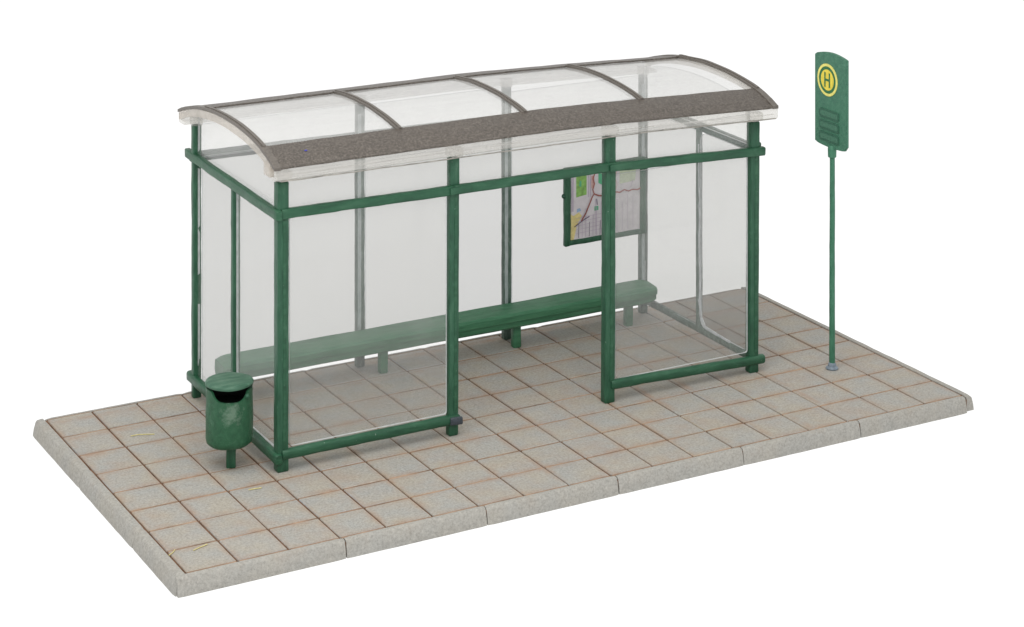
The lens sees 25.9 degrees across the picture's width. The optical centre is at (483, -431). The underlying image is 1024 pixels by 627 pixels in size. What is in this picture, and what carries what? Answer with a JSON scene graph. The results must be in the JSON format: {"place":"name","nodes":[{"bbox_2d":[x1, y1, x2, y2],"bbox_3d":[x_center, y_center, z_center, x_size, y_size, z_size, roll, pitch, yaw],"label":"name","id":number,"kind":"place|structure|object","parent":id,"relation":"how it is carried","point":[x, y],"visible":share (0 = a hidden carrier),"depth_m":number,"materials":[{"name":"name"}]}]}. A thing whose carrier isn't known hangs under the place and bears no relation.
{"place":"outdoors","nodes":[
{"label":"outdoors","id":0,"kind":"place"},
{"bbox_2d":[33,287,973,597],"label":"pavement","id":1,"kind":"structure","parent":0,"point":[543,427],"depth_m":46.63,"materials":[{"name":"stone"}]},
{"bbox_2d":[205,372,253,467],"bbox_3d":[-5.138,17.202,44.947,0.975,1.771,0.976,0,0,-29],"label":"litter bin","id":2,"kind":"object","parent":1,"relation":"on","point":[229,412],"visible":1,"depth_m":44.62,"materials":[{"name":"green metal"}]},
{"bbox_2d":[215,280,657,376],"bbox_3d":[-0.840,17.612,51.026,11.165,0.952,0.701,0,0,-29],"label":"bench","id":3,"kind":"object","parent":1,"relation":"on","point":[381,342],"visible":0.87,"depth_m":50.68,"materials":[{"name":"green metal"}]},
{"bbox_2d":[178,54,778,472],"bbox_3d":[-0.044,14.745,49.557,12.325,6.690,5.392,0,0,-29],"label":"bus shelter","id":4,"kind":"object","parent":1,"relation":"on","point":[360,144],"visible":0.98,"depth_m":48.33,"materials":[{"name":"green metal"}]},
{"bbox_2d":[562,156,645,246],"bbox_3d":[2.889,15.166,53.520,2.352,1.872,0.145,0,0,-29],"label":"route map","id":5,"kind":"object","parent":4,"relation":"attached to","point":[582,207],"visible":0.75,"depth_m":53.40,"materials":[{"name":"multicoloured paper"}]},
{"bbox_2d":[815,52,848,370],"bbox_3d":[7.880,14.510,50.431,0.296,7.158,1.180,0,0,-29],"label":"bus stop sign","id":6,"kind":"object","parent":1,"relation":"on","point":[831,101],"visible":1,"depth_m":50.36,"materials":[{"name":"green metal"}]},
{"bbox_2d":[0,0,1023,626],"bbox_3d":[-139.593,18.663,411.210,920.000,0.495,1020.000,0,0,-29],"label":"backdrop","id":7,"kind":"structure","parent":0,"point":[918,526],"depth_m":59.92,"materials":[{"name":"white"}]}
]}

